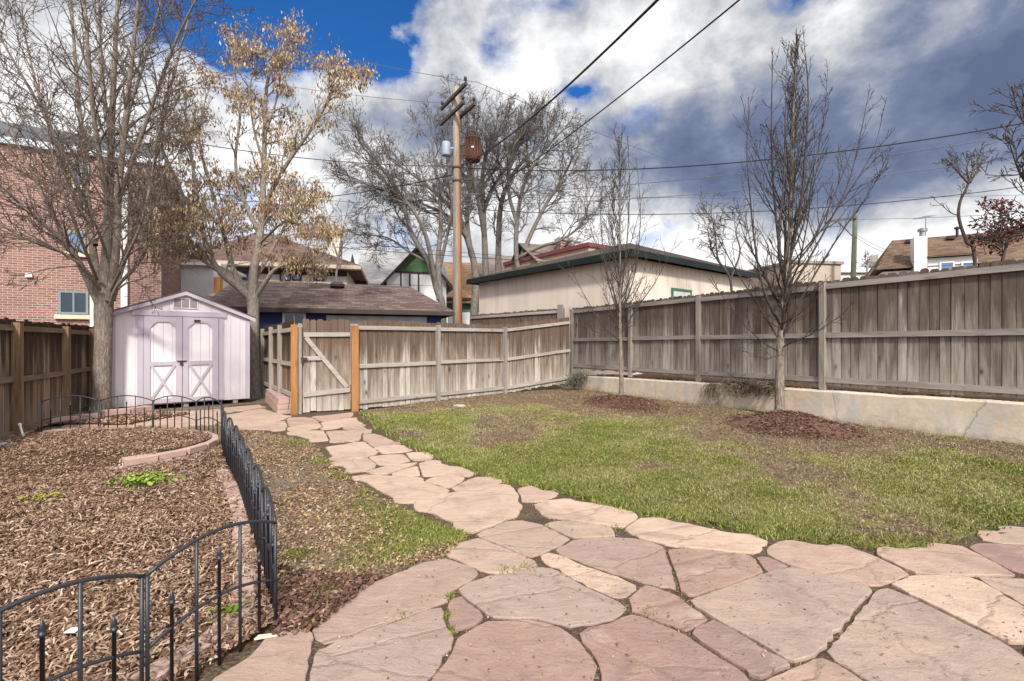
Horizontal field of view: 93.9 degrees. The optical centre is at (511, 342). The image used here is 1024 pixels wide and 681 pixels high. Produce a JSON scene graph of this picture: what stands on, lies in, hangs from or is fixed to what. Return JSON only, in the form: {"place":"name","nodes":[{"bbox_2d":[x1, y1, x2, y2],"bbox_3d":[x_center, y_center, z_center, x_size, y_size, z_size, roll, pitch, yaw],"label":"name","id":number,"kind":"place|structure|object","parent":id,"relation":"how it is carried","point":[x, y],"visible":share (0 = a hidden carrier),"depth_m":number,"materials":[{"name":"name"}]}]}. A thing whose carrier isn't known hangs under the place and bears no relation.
{"place":"outdoors","nodes":[
{"label":"outdoors","id":0,"kind":"place"},
{"bbox_2d":[15,383,576,679],"bbox_3d":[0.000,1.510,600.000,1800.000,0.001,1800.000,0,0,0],"label":"ground","id":1,"kind":"structure","parent":0,"point":[217,405],"depth_m":11.34,"materials":[{"name":"soil"}]},
{"bbox_2d":[0,317,93,441],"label":"timber fence","id":2,"kind":"object","parent":1,"relation":"on","point":[40,362],"visible":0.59,"depth_m":8.40,"materials":[{"name":"brown wood"}]},
{"bbox_2d":[0,121,190,326],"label":"brick apartment","id":3,"kind":"structure","parent":1,"relation":"on","point":[58,295],"depth_m":14.55,"materials":[{"name":"brick"}]},
{"bbox_2d":[54,290,90,318],"bbox_3d":[-13.530,-1.171,14.738,0.866,0.868,0.107,0,0,-29],"label":"window","id":4,"kind":"structure","parent":3,"relation":"in","point":[69,302],"depth_m":14.74,"materials":[{"name":"clear glass"}]},
{"bbox_2d":[64,231,88,256],"bbox_3d":[-13.461,-3.059,14.775,0.579,0.785,0.107,0,0,-29],"label":"window","id":5,"kind":"structure","parent":3,"relation":"in","point":[74,233],"depth_m":14.78,"materials":[{"name":"blue glass"}]},
{"bbox_2d":[72,160,92,190],"bbox_3d":[-13.369,-5.195,14.825,0.533,0.872,0.107,0,0,-29],"label":"window","id":6,"kind":"structure","parent":3,"relation":"in","point":[73,160],"depth_m":14.83,"materials":[{"name":"grey glass"}]},
{"bbox_2d":[28,409,193,434],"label":"bark mulch","id":7,"kind":"object","parent":1,"relation":"on","point":[131,419],"visible":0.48,"depth_m":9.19,"materials":[{"name":"brown wood"}]},
{"bbox_2d":[49,413,99,424],"bbox_3d":[-8.289,1.431,8.982,0.202,0.142,0.799,0,0,40],"label":"block edging","id":8,"kind":"object","parent":7,"relation":"on","point":[63,418],"visible":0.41,"depth_m":8.93,"materials":[{"name":"pink stone"}]},
{"bbox_2d":[102,405,151,415],"bbox_3d":[-7.881,1.419,9.812,0.262,0.169,0.841,0,0,27],"label":"block edging","id":9,"kind":"object","parent":7,"relation":"on","point":[129,410],"visible":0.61,"depth_m":9.73,"materials":[{"name":"stone"}]},
{"bbox_2d":[0,0,254,412],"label":"bare tree","id":10,"kind":"object","parent":7,"relation":"on","point":[104,280],"visible":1,"depth_m":9.40,"materials":[{"name":"grey plant"}]},
{"bbox_2d":[0,425,277,680],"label":"bark mulch","id":11,"kind":"object","parent":1,"relation":"on","point":[101,649],"visible":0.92,"depth_m":3.27,"materials":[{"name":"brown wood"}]},
{"bbox_2d":[18,423,23,435],"bbox_3d":[-7.542,1.375,7.360,0.246,0.269,0.044,0,0,28],"label":"riser pipe","id":12,"kind":"object","parent":11,"relation":"on","point":[20,427],"visible":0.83,"depth_m":7.38,"materials":[{"name":"white plastic"}]},
{"bbox_2d":[18,492,72,504],"bbox_3d":[-4.316,1.412,4.404,0.505,0.083,0.337,0,0,0],"label":"weed","id":13,"kind":"object","parent":11,"relation":"on","point":[40,495],"visible":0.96,"depth_m":4.38,"materials":[{"name":"green plant"}]},
{"bbox_2d":[63,627,77,632],"bbox_3d":[-2.168,1.418,2.360,0.062,0.014,0.036,0,0,5],"label":"paper scrap","id":14,"kind":"object","parent":11,"relation":"on","point":[73,630],"visible":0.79,"depth_m":2.35,"materials":[{"name":"white paper"}]},
{"bbox_2d":[0,429,210,478],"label":"raised bed","id":15,"kind":"object","parent":11,"relation":"on","point":[96,451],"visible":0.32,"depth_m":5.82,"materials":[{"name":"brown wood"}]},
{"bbox_2d":[42,428,218,471],"bbox_3d":[-5.480,1.423,6.988,3.410,0.161,1.476,0,0,36],"label":"block edging","id":16,"kind":"object","parent":11,"relation":"on","point":[150,458],"visible":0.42,"depth_m":5.92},
{"bbox_2d":[0,395,277,680],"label":"metal border fence","id":17,"kind":"object","parent":11,"relation":"on","point":[237,455],"visible":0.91,"depth_m":2.30,"materials":[{"name":"black metal"}]},
{"bbox_2d":[98,469,185,490],"bbox_3d":[-3.774,1.393,4.913,0.792,0.124,0.506,0,0,0],"label":"weed","id":18,"kind":"object","parent":11,"relation":"on","point":[141,477],"visible":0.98,"depth_m":4.86,"materials":[{"name":"green plant"}]},
{"bbox_2d":[124,469,256,680],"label":"block edging","id":19,"kind":"object","parent":11,"relation":"on","point":[164,672],"visible":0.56,"depth_m":2.73,"materials":[{"name":"beige stone"}]},
{"bbox_2d":[206,600,249,621],"bbox_3d":[-1.520,1.439,2.550,0.188,0.074,0.147,0,0,0],"label":"weed","id":20,"kind":"object","parent":11,"relation":"on","point":[229,609],"visible":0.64,"depth_m":2.55,"materials":[{"name":"green plant"}]},
{"bbox_2d":[112,290,255,407],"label":"garden shed","id":21,"kind":"structure","parent":1,"relation":"on","point":[190,345],"depth_m":11.08,"materials":[{"name":"purple"}]},
{"bbox_2d":[144,316,181,403],"bbox_3d":[-7.941,0.385,10.882,0.706,1.970,0.051,0,0,-42],"label":"door","id":22,"kind":"structure","parent":21,"relation":"in","point":[165,366],"depth_m":10.88,"materials":[{"name":"white wood"}]},
{"bbox_2d":[177,317,217,401],"bbox_3d":[-7.429,0.385,11.312,0.825,1.970,0.086,0,0,-42],"label":"door","id":23,"kind":"structure","parent":21,"relation":"in","point":[195,362],"depth_m":11.35,"materials":[{"name":"white wood"}]},
{"bbox_2d":[180,262,246,298],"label":"pale house","id":24,"kind":"structure","parent":1,"relation":"on","point":[205,280],"depth_m":20.32,"materials":[{"name":"paint"}]},
{"bbox_2d":[124,7,379,398],"bbox_3d":[-6.983,-3.940,12.930,6.906,11.227,4.733,0,0,0],"label":"seed pod tree","id":25,"kind":"object","parent":1,"relation":"on","point":[267,208],"visible":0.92,"depth_m":12.86,"materials":[{"name":"brown plant"}]},
{"bbox_2d":[259,320,293,396],"bbox_3d":[-6.104,0.504,12.135,0.134,1.993,5.039,0,0,-35],"label":"timber fence","id":26,"kind":"object","parent":1,"relation":"on","point":[275,347],"visible":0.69,"depth_m":11.60,"materials":[{"name":"grey wood"}]},
{"bbox_2d":[189,232,367,283],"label":"brown roof house","id":27,"kind":"structure","parent":1,"relation":"on","point":[349,272],"depth_m":24.82,"materials":[{"name":"beige paint"}]},
{"bbox_2d":[239,271,248,279],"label":"window","id":28,"kind":"structure","parent":27,"relation":"in","point":[245,273],"depth_m":24.03,"materials":[{"name":"blue glass"}]},
{"bbox_2d":[280,271,290,280],"bbox_3d":[-11.611,-3.429,24.469,0.517,0.490,0.047,0,0,-14],"label":"window","id":29,"kind":"structure","parent":27,"relation":"in","point":[282,277],"depth_m":24.46,"materials":[{"name":"blue glass"}]},
{"bbox_2d":[292,271,301,280],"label":"window","id":30,"kind":"structure","parent":27,"relation":"in","point":[299,276],"depth_m":24.59,"materials":[{"name":"blue glass"}]},
{"bbox_2d":[313,271,324,280],"bbox_3d":[-10.033,-3.483,24.852,0.566,0.498,0.047,0,0,-14],"label":"window","id":31,"kind":"structure","parent":27,"relation":"in","point":[315,279],"depth_m":24.81,"materials":[{"name":"blue glass"}]},
{"bbox_2d":[291,319,358,414],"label":"timber gate","id":32,"kind":"structure","parent":1,"relation":"on","point":[329,359],"depth_m":10.25,"materials":[{"name":"brown wood"}]},
{"bbox_2d":[209,280,454,388],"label":"blue garage","id":33,"kind":"structure","parent":1,"relation":"on","point":[296,302],"depth_m":16.57,"materials":[{"name":"blue paint"}]},
{"bbox_2d":[282,313,305,326],"bbox_3d":[-7.107,-0.748,15.595,0.694,0.469,0.047,0,0,-19],"label":"window","id":34,"kind":"structure","parent":33,"relation":"in","point":[297,317],"depth_m":15.58,"materials":[{"name":"white paint"}]},
{"bbox_2d":[326,315,426,324],"bbox_3d":[-4.612,0.239,16.470,3.336,2.321,0.026,0,0,-19],"label":"garage door","id":35,"kind":"structure","parent":33,"relation":"in","point":[354,320],"depth_m":16.44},
{"bbox_2d":[313,193,361,281],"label":"alley tree","id":36,"kind":"object","parent":1,"relation":"on","point":[338,254],"visible":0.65,"depth_m":23.96,"materials":[{"name":"brown plant"}]},
{"bbox_2d":[240,431,469,630],"bbox_3d":[-2.459,1.480,5.567,1.406,0.031,6.693,0,0,-34],"label":"dirt strip","id":37,"kind":"object","parent":1,"relation":"on","point":[279,481],"visible":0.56,"depth_m":4.17,"materials":[{"name":"soil"}]},
{"bbox_2d":[272,563,381,636],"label":"leaf litter","id":38,"kind":"object","parent":37,"relation":"on","point":[334,607],"visible":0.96,"depth_m":2.77,"materials":[{"name":"brown plant"}]},
{"bbox_2d":[223,429,469,630],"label":"leaf litter","id":39,"kind":"object","parent":37,"relation":"on","point":[303,491],"visible":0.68,"depth_m":3.92,"materials":[{"name":"brown plant"}]},
{"bbox_2d":[351,247,452,302],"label":"green gable house","id":40,"kind":"structure","parent":1,"relation":"on","point":[404,269],"depth_m":31.20,"materials":[{"name":"beige paint"}]},
{"bbox_2d":[403,273,408,285],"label":"window","id":41,"kind":"structure","parent":40,"relation":"in","point":[405,275],"depth_m":30.75,"materials":[{"name":"white glass"}]},
{"bbox_2d":[321,91,485,322],"bbox_3d":[-5.906,-6.851,27.175,9.540,16.906,7.833,0,0,-27],"label":"street tree","id":42,"kind":"object","parent":1,"relation":"on","point":[433,268],"visible":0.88,"depth_m":26.59,"materials":[{"name":"plant"}]},
{"bbox_2d":[357,71,488,324],"bbox_3d":[-5.450,-8.135,29.688,8.218,19.471,6.456,0,0,0],"label":"street tree","id":43,"kind":"object","parent":1,"relation":"on","point":[466,235],"visible":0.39,"depth_m":29.81,"materials":[{"name":"plant"}]},
{"bbox_2d":[444,262,482,323],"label":"orange roof house","id":44,"kind":"structure","parent":1,"relation":"on","point":[466,288],"depth_m":36.85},
{"bbox_2d":[439,76,490,323],"bbox_3d":[-1.862,-3.959,17.848,2.784,11.319,1.122,0,0,44],"label":"utility pole","id":45,"kind":"object","parent":1,"relation":"on","point":[472,144],"visible":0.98,"depth_m":17.85,"materials":[{"name":"brown wood"}]},
{"bbox_2d":[0,101,425,165],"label":"wire","id":46,"kind":"object","parent":45,"relation":"attached to","point":[270,154],"visible":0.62,"depth_m":16.35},
{"bbox_2d":[171,61,439,102],"bbox_3d":[-10.748,-12.471,22.500,17.829,5.903,0.018,0,0,23],"label":"wire","id":47,"kind":"object","parent":45,"relation":"attached to","point":[347,94],"visible":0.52,"depth_m":20.73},
{"bbox_2d":[165,5,473,81],"bbox_3d":[-8.655,-12.390,19.450,15.612,6.350,0.018,0,0,19],"label":"wire","id":48,"kind":"object","parent":45,"relation":"attached to","point":[343,57],"visible":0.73,"depth_m":18.48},
{"bbox_2d":[220,175,452,201],"bbox_3d":[-10.698,-7.697,24.001,20.958,2.724,0.036,0,0,35],"label":"wire","id":49,"kind":"object","parent":45,"relation":"attached to","point":[377,189],"visible":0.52,"depth_m":20.27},
{"bbox_2d":[227,204,452,219],"bbox_3d":[-9.480,-6.230,23.000,17.731,2.038,0.020,0,0,34],"label":"wire","id":50,"kind":"object","parent":45,"relation":"attached to","point":[380,212],"visible":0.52,"depth_m":20.00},
{"bbox_2d":[228,173,452,182],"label":"wire","id":51,"kind":"object","parent":45,"relation":"attached to","point":[392,182],"visible":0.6,"depth_m":19.36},
{"bbox_2d":[257,191,452,203],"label":"wire","id":52,"kind":"object","parent":45,"relation":"attached to","point":[364,202],"visible":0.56,"depth_m":19.61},
{"bbox_2d":[461,0,658,165],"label":"wire","id":53,"kind":"object","parent":45,"relation":"attached to","point":[607,48],"visible":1,"depth_m":7.78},
{"bbox_2d":[462,0,739,205],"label":"wire","id":54,"kind":"object","parent":45,"relation":"attached to","point":[715,19],"visible":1,"depth_m":7.42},
{"bbox_2d":[476,81,818,205],"bbox_3d":[10.653,-9.266,25.450,29.360,0.718,0.018,0,0,-36],"label":"wire","id":55,"kind":"object","parent":45,"relation":"attached to","point":[612,138],"visible":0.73,"depth_m":20.54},
{"bbox_2d":[461,193,1007,198],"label":"wire","id":56,"kind":"object","parent":45,"relation":"attached to","point":[680,197],"visible":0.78,"depth_m":20.32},
{"bbox_2d":[461,157,1012,204],"bbox_3d":[7.620,-5.515,16.250,19.466,0.881,0.022,0,0,10],"label":"wire","id":57,"kind":"object","parent":45,"relation":"attached to","point":[745,190],"visible":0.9,"depth_m":16.27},
{"bbox_2d":[461,123,1022,170],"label":"wire","id":58,"kind":"object","parent":45,"relation":"attached to","point":[751,161],"visible":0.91,"depth_m":14.99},
{"bbox_2d":[461,186,1023,214],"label":"wire","id":59,"kind":"object","parent":45,"relation":"attached to","point":[748,211],"visible":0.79,"depth_m":17.04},
{"bbox_2d":[461,134,1023,194],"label":"wire","id":60,"kind":"object","parent":45,"relation":"attached to","point":[741,173],"visible":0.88,"depth_m":16.03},
{"bbox_2d":[479,256,511,274],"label":"grey roof house","id":61,"kind":"structure","parent":1,"relation":"on","point":[491,262],"depth_m":40.16,"materials":[{"name":"beige paint"}]},
{"bbox_2d":[450,81,561,275],"bbox_3d":[-0.262,-7.904,31.209,8.120,19.008,7.983,0,0,0],"label":"street tree","id":62,"kind":"object","parent":1,"relation":"on","point":[483,205],"visible":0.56,"depth_m":31.72,"materials":[{"name":"plant"}]},
{"bbox_2d":[470,305,564,326],"bbox_3d":[0.019,-0.056,17.457,0.134,2.406,4.820,0,0,-44],"label":"timber fence","id":63,"kind":"object","parent":1,"relation":"on","point":[509,318],"visible":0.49,"depth_m":17.28,"materials":[{"name":"grey wood"}]},
{"bbox_2d":[511,236,572,262],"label":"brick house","id":64,"kind":"structure","parent":1,"relation":"on","point":[521,246],"depth_m":31.35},
{"bbox_2d":[474,91,611,267],"bbox_3d":[1.775,-7.135,31.172,9.118,17.472,7.029,0,0,0],"label":"street tree","id":65,"kind":"object","parent":1,"relation":"on","point":[528,175],"visible":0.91,"depth_m":30.65,"materials":[{"name":"plant"}]},
{"bbox_2d":[503,242,609,270],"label":"maroon parapet building","id":66,"kind":"structure","parent":1,"relation":"on","point":[567,251],"depth_m":27.92,"materials":[{"name":"red brick"}]},
{"bbox_2d":[688,192,752,292],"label":"alley tree","id":67,"kind":"object","parent":1,"relation":"on","point":[710,241],"visible":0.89,"depth_m":15.46,"materials":[{"name":"brown plant"}]},
{"bbox_2d":[747,260,843,288],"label":"flat roof building","id":68,"kind":"structure","parent":1,"relation":"on","point":[831,268],"depth_m":27.36,"materials":[{"name":"beige paint"}]},
{"bbox_2d":[577,375,1023,446],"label":"retaining wall","id":69,"kind":"structure","parent":1,"relation":"on","point":[994,420],"depth_m":8.48,"materials":[{"name":"concrete"}]},
{"bbox_2d":[699,382,723,402],"bbox_3d":[4.677,1.164,11.140,0.534,0.504,0.627,0,0,-24],"label":"dry creeper","id":70,"kind":"object","parent":69,"relation":"attached to","point":[712,386],"visible":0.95,"depth_m":11.03,"materials":[{"name":"plant"}]},
{"bbox_2d":[717,376,788,402],"bbox_3d":[5.213,0.966,10.382,0.771,0.554,1.635,0,0,-36],"label":"dry creeper","id":71,"kind":"object","parent":69,"relation":"attached to","point":[756,386],"visible":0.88,"depth_m":10.35,"materials":[{"name":"plant"}]},
{"bbox_2d":[570,259,1023,397],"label":"timber fence","id":72,"kind":"object","parent":69,"relation":"on","point":[957,330],"visible":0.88,"depth_m":8.99,"materials":[{"name":"grey wood"}]},
{"bbox_2d":[830,215,857,277],"bbox_3d":[18.212,-2.628,26.498,0.461,8.662,1.608,0,0,-33],"label":"utility pole","id":73,"kind":"object","parent":1,"relation":"on","point":[854,251],"visible":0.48,"depth_m":25.92,"materials":[{"name":"wood"}]},
{"bbox_2d":[842,226,916,262],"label":"wire","id":74,"kind":"object","parent":73,"relation":"attached to","point":[880,247],"visible":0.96,"depth_m":24.25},
{"bbox_2d":[895,213,1011,218],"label":"wire","id":75,"kind":"object","parent":73,"relation":"attached to","point":[951,216],"visible":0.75,"depth_m":23.43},
{"bbox_2d":[841,254,881,280],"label":"white shed building","id":76,"kind":"structure","parent":1,"relation":"on","point":[846,271],"depth_m":29.42,"materials":[{"name":"paint"}]},
{"bbox_2d":[853,250,885,276],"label":"alley tree","id":77,"kind":"object","parent":1,"relation":"on","point":[867,262],"visible":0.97,"depth_m":21.98,"materials":[{"name":"grey plant"}]},
{"bbox_2d":[866,215,1023,276],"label":"tan roof house","id":78,"kind":"structure","parent":1,"relation":"on","point":[922,250],"depth_m":23.07,"materials":[{"name":"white paint"}]},
{"bbox_2d":[939,261,954,269],"bbox_3d":[20.526,-3.547,22.550,0.537,0.580,0.047,0,0,30],"label":"window","id":79,"kind":"structure","parent":78,"relation":"in","point":[949,264],"depth_m":22.54,"materials":[{"name":"white paint"}]},
{"bbox_2d":[961,261,972,266],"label":"window","id":80,"kind":"structure","parent":78,"relation":"in","point":[964,264],"depth_m":22.19,"materials":[{"name":"white paint"}]},
{"bbox_2d":[929,141,1008,264],"bbox_3d":[16.152,-3.166,17.173,3.080,8.332,1.436,0,0,-15],"label":"alley tree","id":81,"kind":"object","parent":1,"relation":"on","point":[968,182],"visible":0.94,"depth_m":16.98,"materials":[{"name":"plant"}]},
{"bbox_2d":[965,79,1023,261],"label":"red leaf tree","id":82,"kind":"object","parent":1,"relation":"on","point":[996,234],"visible":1,"depth_m":10.28,"materials":[{"name":"brown plant"}]},
{"bbox_2d":[237,231,552,259],"bbox_3d":[-6.257,-5.226,25.500,21.640,2.448,0.020,0,0,8],"label":"wire","id":83,"kind":"object","parent":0,"point":[423,249],"visible":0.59,"depth_m":25.25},
{"bbox_2d":[0,0,1023,322],"label":"sky","id":84,"kind":"structure","parent":0,"point":[930,60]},
{"bbox_2d":[58,403,1023,680],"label":"path","id":85,"kind":"structure","parent":0,"point":[928,637],"depth_m":2.71,"materials":[{"name":"stone"}]},
{"bbox_2d":[254,632,282,639],"bbox_3d":[-1.216,1.464,2.392,0.129,0.013,0.030,0,0,-15],"label":"wood offcut","id":86,"kind":"object","parent":85,"relation":"on","point":[261,636],"visible":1,"depth_m":2.38,"materials":[{"name":"white wood"}]},
{"bbox_2d":[265,389,290,413],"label":"paver steps","id":87,"kind":"structure","parent":85,"relation":"on","point":[277,403],"depth_m":10.25,"materials":[{"name":"pink stone"}]},
{"bbox_2d":[56,407,1023,678],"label":"grass","id":88,"kind":"structure","parent":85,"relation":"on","point":[424,527],"depth_m":3.81,"materials":[{"name":"green plant"}]},
{"bbox_2d":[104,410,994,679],"bbox_3d":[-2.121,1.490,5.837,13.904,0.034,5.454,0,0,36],"label":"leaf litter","id":89,"kind":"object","parent":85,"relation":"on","point":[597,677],"visible":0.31,"depth_m":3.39,"materials":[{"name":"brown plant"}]},
{"bbox_2d":[337,524,1023,680],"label":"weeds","id":90,"kind":"object","parent":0,"point":[765,650],"visible":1,"depth_m":2.52,"materials":[{"name":"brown plant"}]},
{"bbox_2d":[361,389,1023,549],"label":"lawn","id":91,"kind":"structure","parent":0,"point":[789,478],"depth_m":5.77,"materials":[{"name":"green plant"}]},
{"bbox_2d":[358,320,506,409],"bbox_3d":[-1.784,0.489,12.231,0.134,2.063,4.659,0,0,43],"label":"timber fence","id":92,"kind":"object","parent":91,"relation":"on","point":[407,362],"visible":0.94,"depth_m":11.93,"materials":[{"name":"grey wood"}]},
{"bbox_2d":[505,317,569,392],"bbox_3d":[0.836,0.309,14.695,2.538,2.288,0.088,0,0,-36],"label":"timber fence","id":93,"kind":"object","parent":91,"relation":"on","point":[538,353],"visible":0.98,"depth_m":14.67,"materials":[{"name":"grey wood"}]},
{"bbox_2d":[561,365,591,389],"bbox_3d":[2.066,1.083,14.903,1.036,0.770,0.899,0,0,0],"label":"shrub","id":94,"kind":"object","parent":91,"relation":"on","point":[575,379],"visible":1,"depth_m":14.83,"materials":[{"name":"green plant"}]},
{"bbox_2d":[557,123,681,394],"bbox_3d":[2.750,-2.147,12.937,3.187,7.393,1.748,0,0,0],"label":"young tree","id":95,"kind":"object","parent":91,"relation":"on","point":[621,316],"visible":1,"depth_m":12.78,"materials":[{"name":"brown plant"}]},
{"bbox_2d":[573,394,678,414],"bbox_3d":[2.707,1.402,11.740,2.822,0.231,4.562,0,0,0],"label":"mulch mound","id":96,"kind":"object","parent":91,"relation":"on","point":[616,401],"visible":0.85,"depth_m":11.19,"materials":[{"name":"brown plant"}]},
{"bbox_2d":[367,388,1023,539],"bbox_3d":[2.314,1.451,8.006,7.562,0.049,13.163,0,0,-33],"label":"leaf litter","id":97,"kind":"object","parent":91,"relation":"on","point":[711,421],"visible":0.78,"depth_m":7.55,"materials":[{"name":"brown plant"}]},
{"bbox_2d":[692,25,896,409],"bbox_3d":[5.640,-2.320,9.621,4.339,7.741,2.817,0,0,0],"label":"young tree","id":98,"kind":"object","parent":91,"relation":"on","point":[790,244],"visible":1,"depth_m":9.32,"materials":[{"name":"brown plant"}]},
{"bbox_2d":[699,410,909,446],"bbox_3d":[4.943,1.352,8.457,3.115,0.324,3.520,0,0,0],"label":"mulch mound","id":99,"kind":"object","parent":91,"relation":"on","point":[781,422],"visible":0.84,"depth_m":7.96,"materials":[{"name":"brown wood"}]},
{"bbox_2d":[592,374,1023,401],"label":"soil","id":100,"kind":"structure","parent":0,"point":[808,386],"depth_m":10.13,"materials":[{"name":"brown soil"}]},
{"bbox_2d":[466,243,761,375],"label":"beige garage","id":101,"kind":"structure","parent":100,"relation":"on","point":[550,284],"depth_m":17.89,"materials":[{"name":"beige paint"}]},
{"bbox_2d":[214,236,542,261],"bbox_3d":[-5.722,-4.659,24.000,20.088,1.852,0.028,0,0,6],"label":"wire","id":102,"kind":"object","parent":101,"relation":"attached to","point":[413,253],"visible":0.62,"depth_m":23.89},
{"bbox_2d":[671,288,691,297],"bbox_3d":[6.195,-1.620,17.431,1.292,0.698,0.047,0,0,-39],"label":"window","id":103,"kind":"structure","parent":101,"relation":"in","point":[674,291],"depth_m":17.34,"materials":[{"name":"white glass"}]}
]}

